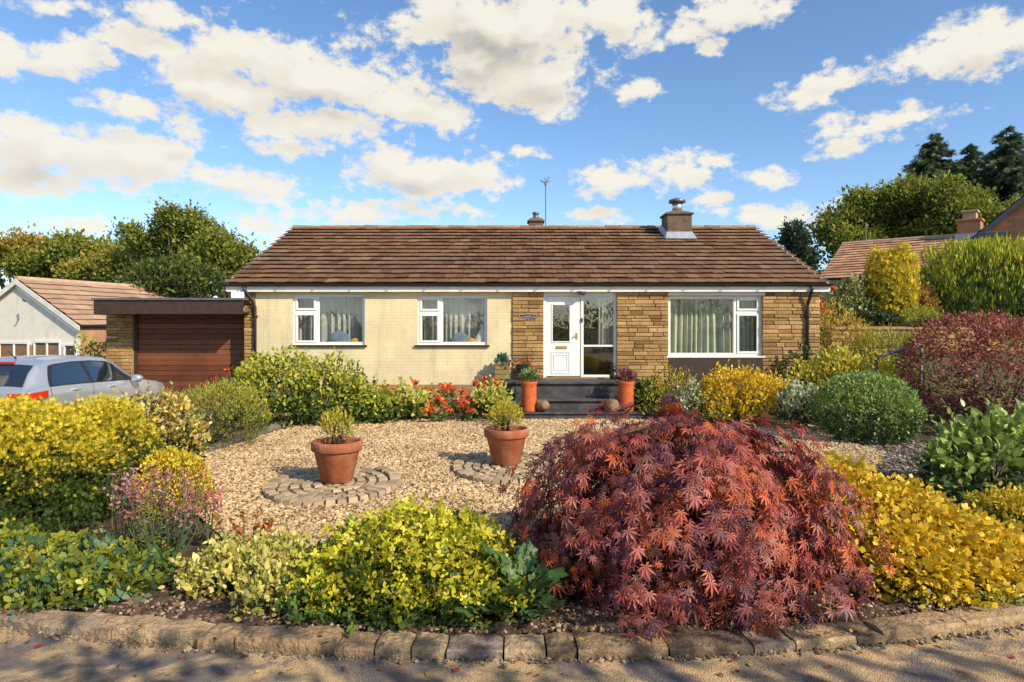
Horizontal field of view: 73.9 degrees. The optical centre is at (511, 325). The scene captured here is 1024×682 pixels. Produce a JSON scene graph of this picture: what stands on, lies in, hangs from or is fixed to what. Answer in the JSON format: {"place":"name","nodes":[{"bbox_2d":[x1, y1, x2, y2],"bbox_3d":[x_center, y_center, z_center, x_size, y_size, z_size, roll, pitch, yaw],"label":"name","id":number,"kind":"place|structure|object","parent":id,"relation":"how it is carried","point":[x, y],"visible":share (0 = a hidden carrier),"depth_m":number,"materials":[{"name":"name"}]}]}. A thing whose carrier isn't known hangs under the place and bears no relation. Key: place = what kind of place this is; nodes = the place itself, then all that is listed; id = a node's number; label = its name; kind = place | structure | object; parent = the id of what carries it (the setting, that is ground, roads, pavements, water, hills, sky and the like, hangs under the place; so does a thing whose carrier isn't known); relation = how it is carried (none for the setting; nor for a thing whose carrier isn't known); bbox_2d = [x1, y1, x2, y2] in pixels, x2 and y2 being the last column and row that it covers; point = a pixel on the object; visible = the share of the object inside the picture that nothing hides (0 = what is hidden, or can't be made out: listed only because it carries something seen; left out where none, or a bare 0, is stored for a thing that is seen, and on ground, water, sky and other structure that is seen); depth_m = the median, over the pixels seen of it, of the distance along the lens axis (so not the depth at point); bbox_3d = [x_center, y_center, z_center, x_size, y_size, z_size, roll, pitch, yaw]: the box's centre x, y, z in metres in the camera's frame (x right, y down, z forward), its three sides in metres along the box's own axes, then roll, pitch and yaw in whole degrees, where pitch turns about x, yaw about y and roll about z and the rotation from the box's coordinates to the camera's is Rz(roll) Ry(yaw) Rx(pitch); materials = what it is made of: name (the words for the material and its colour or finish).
{"place":"outdoors","nodes":[
{"label":"outdoors","id":0,"kind":"place"},
{"bbox_2d":[3,409,232,485],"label":"driveway","id":1,"kind":"structure","parent":0,"point":[206,412],"depth_m":15.45,"materials":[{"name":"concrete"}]},
{"bbox_2d":[0,351,165,447],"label":"parked car","id":2,"kind":"object","parent":1,"relation":"on","point":[67,378],"visible":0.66,"depth_m":11.38,"materials":[{"name":"silver metal"}]},
{"bbox_2d":[0,627,1023,681],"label":"road","id":3,"kind":"structure","parent":0,"point":[976,659],"depth_m":4.29,"materials":[{"name":"grey asphalt"}]},
{"bbox_2d":[2,606,1016,681],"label":"fallen leaves","id":4,"kind":"object","parent":3,"relation":"on","point":[582,638],"visible":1,"depth_m":4.40,"materials":[{"name":"brown plant"}]},
{"bbox_2d":[0,624,1023,667],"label":"grit","id":5,"kind":"object","parent":3,"relation":"on","point":[188,648],"visible":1,"depth_m":4.46,"materials":[{"name":"grey gravel"}]},
{"bbox_2d":[0,0,1023,301],"label":"sky","id":6,"kind":"structure","parent":0,"point":[275,115],"materials":[{"name":"blue"}]},
{"bbox_2d":[1,415,1023,638],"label":"soil","id":7,"kind":"structure","parent":0,"point":[159,595],"depth_m":5.06,"materials":[{"name":"brown soil"}]},
{"bbox_2d":[0,394,134,535],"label":"golden conifer","id":8,"kind":"object","parent":7,"relation":"on","point":[13,413],"visible":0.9,"depth_m":6.67,"materials":[{"name":"yellow plant"}]},
{"bbox_2d":[0,388,170,519],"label":"golden conifer","id":9,"kind":"object","parent":7,"relation":"on","point":[106,410],"visible":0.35,"depth_m":7.43,"materials":[{"name":"yellow plant"}]},
{"bbox_2d":[0,517,185,620],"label":"leafy ground shrub","id":10,"kind":"object","parent":7,"relation":"on","point":[37,567],"visible":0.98,"depth_m":5.32,"materials":[{"name":"green plant"}]},
{"bbox_2d":[102,462,143,543],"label":"pink flowers","id":11,"kind":"object","parent":7,"relation":"on","point":[128,481],"visible":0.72,"depth_m":5.91,"materials":[{"name":"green plant"}]},
{"bbox_2d":[100,555,173,586],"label":"leafy plant","id":12,"kind":"object","parent":7,"relation":"on","point":[142,568],"visible":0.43,"depth_m":5.37,"materials":[{"name":"green plant"}]},
{"bbox_2d":[109,459,211,564],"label":"pink flowers","id":13,"kind":"object","parent":7,"relation":"on","point":[163,506],"visible":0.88,"depth_m":6.00,"materials":[{"name":"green plant"}]},
{"bbox_2d":[117,381,211,467],"bbox_3d":[-5.143,1.452,9.879,1.458,1.299,1.304,0,0,-25],"label":"variegated shrub","id":14,"kind":"object","parent":7,"relation":"on","point":[182,428],"visible":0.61,"depth_m":9.87,"materials":[{"name":"yellow plant"}]},
{"bbox_2d":[131,443,219,520],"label":"golden ball shrub","id":15,"kind":"object","parent":7,"relation":"on","point":[174,458],"visible":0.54,"depth_m":7.45,"materials":[{"name":"yellow plant"}]},
{"bbox_2d":[175,475,227,545],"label":"pink flowers","id":16,"kind":"object","parent":7,"relation":"on","point":[213,508],"visible":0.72,"depth_m":6.47,"materials":[{"name":"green plant"}]},
{"bbox_2d":[159,377,274,447],"bbox_3d":[-5.123,1.477,11.769,2.038,1.252,1.602,0,0,0],"label":"olive bush","id":17,"kind":"object","parent":7,"relation":"on","point":[214,389],"visible":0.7,"depth_m":11.67,"materials":[{"name":"green plant"}]},
{"bbox_2d":[158,521,325,621],"bbox_3d":[-2.038,1.883,5.527,1.553,0.475,1.190,0,0,34],"label":"cream shrub","id":18,"kind":"object","parent":7,"relation":"on","point":[270,559],"visible":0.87,"depth_m":5.31,"materials":[{"name":"yellow plant"}]},
{"bbox_2d":[217,344,393,427],"bbox_3d":[-4.279,1.254,14.269,3.541,1.775,1.861,0,0,-10],"label":"leafy shrub","id":19,"kind":"object","parent":7,"relation":"on","point":[302,405],"visible":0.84,"depth_m":13.90,"materials":[{"name":"green plant"}]},
{"bbox_2d":[170,408,455,476],"bbox_3d":[-3.856,2.048,13.515,2.566,0.164,8.718,0,0,25],"label":"stone edging","id":20,"kind":"object","parent":7,"relation":"on","point":[275,426],"visible":0.2,"depth_m":12.63,"materials":[{"name":"grey stone"}]},
{"bbox_2d":[275,492,535,635],"bbox_3d":[-0.801,1.719,5.316,1.965,0.789,1.569,0,0,0],"label":"yellow green bush","id":21,"kind":"object","parent":7,"relation":"on","point":[346,562],"visible":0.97,"depth_m":4.92,"materials":[{"name":"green plant"}]},
{"bbox_2d":[24,577,1010,634],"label":"soil crumbs","id":22,"kind":"object","parent":7,"relation":"on","point":[214,618],"visible":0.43,"depth_m":4.89,"materials":[{"name":"brown soil"}]},
{"bbox_2d":[453,538,582,621],"bbox_3d":[0.062,1.830,5.005,0.848,0.483,1.203,0,0,23],"label":"leafy plant","id":23,"kind":"object","parent":7,"relation":"on","point":[541,576],"visible":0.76,"depth_m":4.93,"materials":[{"name":"green plant"}]},
{"bbox_2d":[183,413,885,583],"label":"gravel","id":24,"kind":"structure","parent":7,"relation":"on","point":[503,511],"depth_m":10.35,"materials":[{"name":"beige gravel"}]},
{"bbox_2d":[212,510,273,543],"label":"orange foliage plant","id":25,"kind":"object","parent":24,"relation":"on","point":[267,526],"visible":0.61,"depth_m":6.24,"materials":[{"name":"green plant"}]},
{"bbox_2d":[262,464,400,506],"bbox_3d":[-2.293,2.034,8.803,1.697,0.091,2.141,0,0,0],"label":"paving circle","id":26,"kind":"object","parent":24,"relation":"on","point":[302,488],"visible":0.83,"depth_m":8.52,"materials":[{"name":"stone"}]},
{"bbox_2d":[311,436,362,483],"bbox_3d":[-2.290,1.765,8.900,0.660,0.530,0.660,0,0,44],"label":"terracotta pot","id":27,"kind":"object","parent":26,"relation":"on","point":[336,463],"visible":0.94,"depth_m":8.69,"materials":[{"name":"ceramic"}]},
{"bbox_2d":[316,405,359,443],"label":"dwarf shrub","id":28,"kind":"object","parent":27,"relation":"in","point":[330,419],"visible":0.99,"depth_m":8.86,"materials":[{"name":"yellow plant"}]},
{"bbox_2d":[346,379,407,423],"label":"yellow leaved plant","id":29,"kind":"object","parent":24,"relation":"on","point":[392,411],"visible":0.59,"depth_m":14.42,"materials":[{"name":"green plant"}]},
{"bbox_2d":[384,374,443,420],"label":"yellow leaved plant","id":30,"kind":"object","parent":24,"relation":"on","point":[414,400],"visible":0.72,"depth_m":14.80,"materials":[{"name":"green plant"}]},
{"bbox_2d":[423,394,446,417],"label":"geranium plant","id":31,"kind":"object","parent":24,"relation":"on","point":[439,402],"visible":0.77,"depth_m":14.91,"materials":[{"name":"red plant"}]},
{"bbox_2d":[420,404,453,421],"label":"geranium plant","id":32,"kind":"object","parent":24,"relation":"on","point":[432,411],"visible":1,"depth_m":14.47,"materials":[{"name":"red plant"}]},
{"bbox_2d":[433,382,465,415],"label":"geranium plant","id":33,"kind":"object","parent":24,"relation":"on","point":[446,388],"visible":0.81,"depth_m":15.43,"materials":[{"name":"red plant"}]},
{"bbox_2d":[457,397,475,420],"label":"geranium plant","id":34,"kind":"object","parent":24,"relation":"on","point":[463,406],"visible":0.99,"depth_m":14.61,"materials":[{"name":"red plant"}]},
{"bbox_2d":[471,374,500,413],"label":"geranium plant","id":35,"kind":"object","parent":24,"relation":"on","point":[483,379],"visible":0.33,"depth_m":15.83,"materials":[{"name":"red plant"}]},
{"bbox_2d":[467,374,514,421],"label":"yellow leaved plant","id":36,"kind":"object","parent":24,"relation":"on","point":[491,394],"visible":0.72,"depth_m":14.69,"materials":[{"name":"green plant"}]},
{"bbox_2d":[452,450,561,484],"bbox_3d":[-0.056,2.034,9.898,1.620,0.092,2.228,0,0,0],"label":"paving circle","id":37,"kind":"object","parent":24,"relation":"on","point":[480,467],"visible":0.68,"depth_m":9.62,"materials":[{"name":"stone"}]},
{"bbox_2d":[484,425,528,465],"bbox_3d":[-0.083,1.765,10.000,0.660,0.530,0.660,0,0,31],"label":"terracotta pot","id":38,"kind":"object","parent":37,"relation":"on","point":[506,448],"visible":0.92,"depth_m":9.79,"materials":[{"name":"ceramic"}]},
{"bbox_2d":[486,396,523,430],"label":"dwarf shrub","id":39,"kind":"object","parent":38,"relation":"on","point":[506,417],"visible":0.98,"depth_m":9.96,"materials":[{"name":"yellow plant"}]},
{"bbox_2d":[636,360,700,417],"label":"gold sprig shrub","id":40,"kind":"object","parent":24,"relation":"on","point":[671,384],"visible":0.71,"depth_m":15.06,"materials":[{"name":"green plant"}]},
{"bbox_2d":[671,376,715,420],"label":"silver variegated plant","id":41,"kind":"object","parent":24,"relation":"on","point":[696,389],"visible":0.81,"depth_m":14.28,"materials":[{"name":"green plant"}]},
{"bbox_2d":[771,376,823,428],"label":"silver variegated plant","id":42,"kind":"object","parent":24,"relation":"on","point":[794,392],"visible":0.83,"depth_m":13.47,"materials":[{"name":"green plant"}]},
{"bbox_2d":[498,391,901,643],"bbox_3d":[1.412,1.397,5.690,3.155,1.687,2.808,0,0,0],"label":"red maple","id":43,"kind":"object","parent":7,"relation":"on","point":[687,502],"visible":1,"depth_m":4.90,"materials":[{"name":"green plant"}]},
{"bbox_2d":[690,358,801,426],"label":"yellow bush","id":44,"kind":"object","parent":7,"relation":"on","point":[717,380],"visible":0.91,"depth_m":14.03,"materials":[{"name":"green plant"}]},
{"bbox_2d":[808,369,928,444],"bbox_3d":[6.487,1.447,12.419,1.942,1.345,1.878,0,0,0],"label":"ball shrub","id":45,"kind":"object","parent":7,"relation":"on","point":[894,387],"visible":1,"depth_m":11.97,"materials":[{"name":"green plant"}]},
{"bbox_2d":[874,344,922,426],"bbox_3d":[7.927,1.223,13.950,0.986,1.714,0.056,0,0,0],"label":"handrail","id":46,"kind":"object","parent":7,"relation":"on","point":[889,353],"visible":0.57,"depth_m":13.93,"materials":[{"name":"grey metal"}]},
{"bbox_2d":[790,447,1023,609],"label":"golden bank shrub","id":47,"kind":"object","parent":7,"relation":"on","point":[931,532],"visible":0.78,"depth_m":5.34,"materials":[{"name":"yellow plant"}]},
{"bbox_2d":[911,393,1023,500],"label":"hydrangea","id":48,"kind":"object","parent":7,"relation":"on","point":[945,450],"visible":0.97,"depth_m":8.01,"materials":[{"name":"green plant"}]},
{"bbox_2d":[958,481,1023,528],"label":"yellow shrub","id":49,"kind":"object","parent":7,"relation":"on","point":[1005,501],"visible":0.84,"depth_m":7.18,"materials":[{"name":"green plant"}]},
{"bbox_2d":[198,327,1023,660],"bbox_3d":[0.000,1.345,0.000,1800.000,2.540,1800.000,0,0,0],"label":"ground","id":50,"kind":"structure","parent":0,"point":[980,373],"depth_m":16.40,"materials":[{"name":"plant"}]},
{"bbox_2d":[0,221,56,289],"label":"broadleaf tree","id":51,"kind":"object","parent":50,"relation":"on","point":[7,242],"visible":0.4,"depth_m":42.92,"materials":[{"name":"green plant"}]},
{"bbox_2d":[0,226,122,283],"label":"broadleaf tree","id":52,"kind":"object","parent":50,"relation":"on","point":[58,248],"visible":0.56,"depth_m":41.69,"materials":[{"name":"green plant"}]},
{"bbox_2d":[70,331,105,357],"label":"garage side shrub","id":53,"kind":"object","parent":50,"relation":"on","point":[90,346],"visible":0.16,"depth_m":18.03,"materials":[{"name":"green plant"}]},
{"bbox_2d":[45,239,149,282],"bbox_3d":[-24.242,-1.055,39.915,6.177,7.870,4.000,0,0,19],"label":"broadleaf tree","id":54,"kind":"object","parent":50,"relation":"on","point":[91,266],"visible":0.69,"depth_m":39.02,"materials":[{"name":"green plant"}]},
{"bbox_2d":[0,276,208,358],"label":"neighbour bungalow","id":55,"kind":"object","parent":50,"relation":"on","point":[45,316],"visible":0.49,"depth_m":25.96,"materials":[{"name":"brown tile"}]},
{"bbox_2d":[0,342,29,356],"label":"window","id":56,"kind":"structure","parent":55,"relation":"in","point":[1,343],"depth_m":25.99,"materials":[{"name":"white plastic"}]},
{"bbox_2d":[33,341,61,354],"bbox_3d":[-17.471,1.530,25.584,1.300,1.900,0.090,0,0,16],"label":"window","id":57,"kind":"structure","parent":55,"relation":"in","point":[46,343],"depth_m":25.54,"materials":[{"name":"white plastic"}]},
{"bbox_2d":[105,196,223,264],"bbox_3d":[-19.144,-2.167,38.389,6.476,10.094,3.934,0,0,0],"label":"open crowned tree","id":58,"kind":"object","parent":50,"relation":"on","point":[175,224],"visible":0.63,"depth_m":37.62,"materials":[{"name":"green plant"}]},
{"bbox_2d":[91,298,249,406],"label":"garage","id":59,"kind":"structure","parent":50,"relation":"on","point":[192,342],"depth_m":17.12,"materials":[{"name":"wood"}]},
{"bbox_2d":[138,314,243,406],"bbox_3d":[-8.011,0.866,17.139,2.874,2.369,0.042,0,0,0],"label":"plank door","id":60,"kind":"structure","parent":59,"relation":"in","point":[150,357],"depth_m":17.12,"materials":[{"name":"brown wood"}]},
{"bbox_2d":[111,242,232,297],"bbox_3d":[-16.288,-0.603,32.686,5.988,6.967,4.468,0,0,0],"label":"broadleaf tree","id":61,"kind":"object","parent":50,"relation":"on","point":[178,277],"visible":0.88,"depth_m":31.94,"materials":[{"name":"green plant"}]},
{"bbox_2d":[172,218,265,297],"bbox_3d":[-15.420,-1.326,35.695,3.846,8.412,5.054,0,0,45],"label":"broadleaf tree","id":62,"kind":"object","parent":50,"relation":"on","point":[212,244],"visible":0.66,"depth_m":34.98,"materials":[{"name":"green plant"}]},
{"bbox_2d":[0,600,1023,660],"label":"kerb","id":63,"kind":"structure","parent":50,"relation":"on","point":[238,637],"depth_m":4.58,"materials":[{"name":"stone"}]},
{"bbox_2d":[222,177,833,411],"bbox_3d":[0.385,-1.314,21.629,14.730,6.988,10.502,0,0,0],"label":"bungalow","id":64,"kind":"object","parent":50,"relation":"on","point":[677,289],"visible":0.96,"depth_m":16.74,"materials":[{"name":"brown tile"}]},
{"bbox_2d":[289,294,366,346],"bbox_3d":[-4.492,-0.129,16.866,1.882,1.286,0.533,0,0,0],"label":"window","id":65,"kind":"structure","parent":64,"relation":"in","point":[321,315],"depth_m":17.03,"materials":[{"name":"white plastic"}]},
{"bbox_2d":[329,330,350,342],"bbox_3d":[-4.259,0.264,16.888,0.549,0.322,0.143,0,0,0],"label":"cushion","id":66,"kind":"object","parent":64,"relation":"on","point":[339,336],"visible":1,"depth_m":16.84,"materials":[{"name":"blue fabric"}]},
{"bbox_2d":[415,295,489,346],"bbox_3d":[-1.463,-0.116,16.866,1.830,1.260,0.533,0,0,0],"label":"window","id":67,"kind":"structure","parent":64,"relation":"in","point":[440,317],"depth_m":17.03,"materials":[{"name":"white plastic"}]},
{"bbox_2d":[451,331,468,342],"bbox_3d":[-1.277,0.277,16.889,0.487,0.297,0.142,0,0,0],"label":"cushion","id":68,"kind":"object","parent":64,"relation":"on","point":[460,337],"visible":1,"depth_m":16.84,"materials":[{"name":"blue fabric"}]},
{"bbox_2d":[544,292,615,378],"bbox_3d":[1.667,0.227,16.757,1.788,2.156,0.295,0,0,0],"label":"front door","id":69,"kind":"structure","parent":64,"relation":"in","point":[564,358],"depth_m":16.74,"materials":[{"name":"white plastic"}]},
{"bbox_2d":[666,296,764,357],"bbox_3d":[4.974,0.027,16.867,2.412,1.512,0.533,0,0,0],"label":"window","id":70,"kind":"structure","parent":64,"relation":"in","point":[698,326],"depth_m":17.04,"materials":[{"name":"white plastic"}]},
{"bbox_2d":[494,379,657,418],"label":"entrance steps","id":71,"kind":"structure","parent":50,"relation":"on","point":[569,398],"depth_m":15.66,"materials":[{"name":"stone"}]},
{"bbox_2d":[494,363,510,379],"bbox_3d":[-0.230,1.097,16.300,0.390,0.385,0.300,0,0,0],"label":"wooden trough","id":72,"kind":"object","parent":71,"relation":"on","point":[502,371],"visible":0.98,"depth_m":16.17,"materials":[{"name":"brown wood"}]},
{"bbox_2d":[505,355,538,379],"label":"potted plant","id":73,"kind":"object","parent":71,"relation":"on","point":[518,367],"visible":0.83,"depth_m":16.20,"materials":[{"name":"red plant"}]},
{"bbox_2d":[521,381,536,411],"bbox_3d":[0.380,1.571,15.200,0.380,0.665,0.380,0,0,33],"label":"chimney pot planter","id":74,"kind":"object","parent":71,"relation":"on","point":[528,397],"visible":0.95,"depth_m":15.05,"materials":[{"name":"orange ceramic"}]},
{"bbox_2d":[517,366,540,385],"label":"planter plant","id":75,"kind":"object","parent":74,"relation":"in","point":[528,374],"visible":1,"depth_m":15.13,"materials":[{"name":"green plant"}]},
{"bbox_2d":[603,399,619,411],"bbox_3d":[2.206,1.767,15.129,0.338,0.293,0.358,0,0,-40],"label":"boulder","id":76,"kind":"object","parent":71,"relation":"on","point":[614,403],"visible":0.75,"depth_m":14.99,"materials":[{"name":"beige stone"}]},
{"bbox_2d":[618,381,634,411],"bbox_3d":[2.549,1.571,15.200,0.380,0.665,0.380,0,0,-25],"label":"chimney pot planter","id":77,"kind":"object","parent":71,"relation":"on","point":[626,393],"visible":0.84,"depth_m":15.06,"materials":[{"name":"orange ceramic"}]},
{"bbox_2d":[614,365,639,382],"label":"planter plant","id":78,"kind":"object","parent":77,"relation":"in","point":[625,372],"visible":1,"depth_m":15.13,"materials":[{"name":"purple plant"}]},
{"bbox_2d":[633,372,672,416],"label":"green plant","id":79,"kind":"object","parent":50,"relation":"on","point":[640,396],"visible":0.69,"depth_m":15.29,"materials":[{"name":"green plant"}]},
{"bbox_2d":[772,214,824,273],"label":"dark tree","id":80,"kind":"object","parent":50,"relation":"on","point":[797,244],"visible":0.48,"depth_m":51.19,"materials":[{"name":"green plant"}]},
{"bbox_2d":[782,341,907,419],"bbox_3d":[7.255,1.212,14.908,2.812,1.766,1.628,0,0,0],"label":"yellow green shrub","id":81,"kind":"object","parent":50,"relation":"on","point":[854,363],"visible":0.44,"depth_m":14.86,"materials":[{"name":"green plant"}]},
{"bbox_2d":[819,298,877,374],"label":"gold shrub","id":82,"kind":"object","parent":50,"relation":"on","point":[856,327],"visible":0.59,"depth_m":17.94,"materials":[{"name":"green plant"}]},
{"bbox_2d":[821,271,889,323],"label":"dark variegated shrub","id":83,"kind":"object","parent":50,"relation":"on","point":[848,290],"visible":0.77,"depth_m":20.18,"materials":[{"name":"green plant"}]},
{"bbox_2d":[805,168,935,263],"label":"broadleaf tree","id":84,"kind":"object","parent":50,"relation":"on","point":[857,210],"visible":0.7,"depth_m":43.25,"materials":[{"name":"green plant"}]},
{"bbox_2d":[841,308,905,326],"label":"dark ground cover","id":85,"kind":"object","parent":50,"relation":"on","point":[888,317],"visible":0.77,"depth_m":19.40,"materials":[{"name":"green plant"}]},
{"bbox_2d":[843,322,934,362],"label":"feathery shrub","id":86,"kind":"object","parent":50,"relation":"on","point":[887,340],"visible":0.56,"depth_m":17.40,"materials":[{"name":"green plant"}]},
{"bbox_2d":[862,237,924,326],"bbox_3d":[11.302,-1.309,20.314,1.570,2.666,1.672,0,0,0],"label":"golden yew","id":87,"kind":"object","parent":50,"relation":"on","point":[898,277],"visible":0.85,"depth_m":19.84,"materials":[{"name":"yellow plant"}]},
{"bbox_2d":[870,355,929,403],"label":"green shrub","id":88,"kind":"object","parent":50,"relation":"on","point":[894,357],"visible":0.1,"depth_m":15.39,"materials":[{"name":"green plant"}]},
{"bbox_2d":[820,209,984,326],"bbox_3d":[19.625,-1.657,29.872,9.630,6.673,7.298,0,0,41],"label":"long bungalow","id":89,"kind":"object","parent":50,"relation":"on","point":[848,259],"visible":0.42,"depth_m":30.26,"materials":[{"name":"brown tile"}]},
{"bbox_2d":[817,133,999,314],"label":"conifer","id":90,"kind":"object","parent":50,"relation":"on","point":[928,160],"visible":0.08,"depth_m":49.47,"materials":[{"name":"green plant"}]},
{"bbox_2d":[826,326,999,361],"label":"retaining wall","id":91,"kind":"structure","parent":50,"relation":"on","point":[952,335],"depth_m":18.95,"materials":[{"name":"stone"}]},
{"bbox_2d":[895,302,947,326],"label":"yellow shrub","id":92,"kind":"object","parent":50,"relation":"on","point":[923,312],"visible":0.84,"depth_m":19.52,"materials":[{"name":"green plant"}]},
{"bbox_2d":[910,281,943,326],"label":"orange shrub","id":93,"kind":"object","parent":50,"relation":"on","point":[931,298],"visible":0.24,"depth_m":20.29,"materials":[{"name":"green plant"}]},
{"bbox_2d":[902,169,1005,236],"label":"broadleaf tree","id":94,"kind":"object","parent":50,"relation":"on","point":[945,203],"visible":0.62,"depth_m":40.60,"materials":[{"name":"green plant"}]},
{"bbox_2d":[892,307,1023,431],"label":"purple bush","id":95,"kind":"object","parent":50,"relation":"on","point":[1007,326],"visible":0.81,"depth_m":13.20,"materials":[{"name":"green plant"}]},
{"bbox_2d":[916,233,1023,325],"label":"clipped hedge","id":96,"kind":"object","parent":50,"relation":"on","point":[996,250],"visible":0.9,"depth_m":19.96,"materials":[{"name":"green plant"}]},
{"bbox_2d":[958,142,992,182],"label":"conifer","id":97,"kind":"object","parent":50,"relation":"on","point":[971,159],"visible":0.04,"depth_m":51.63,"materials":[{"name":"green plant"}]},
{"bbox_2d":[938,194,1023,326],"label":"brick house","id":98,"kind":"structure","parent":50,"relation":"on","point":[1008,221],"depth_m":23.18,"materials":[{"name":"brown brick"}]},
{"bbox_2d":[960,125,1023,205],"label":"conifer","id":99,"kind":"object","parent":50,"relation":"on","point":[1005,163],"visible":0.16,"depth_m":46.43,"materials":[{"name":"green plant"}]},
{"bbox_2d":[975,191,1022,227],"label":"broadleaf tree","id":100,"kind":"object","parent":50,"relation":"on","point":[995,210],"visible":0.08,"depth_m":39.30,"materials":[{"name":"green plant"}]},
{"bbox_2d":[813,429,978,504],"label":"shaded gravel","id":101,"kind":"structure","parent":0,"point":[893,462],"depth_m":10.63,"materials":[{"name":"grey gravel"}]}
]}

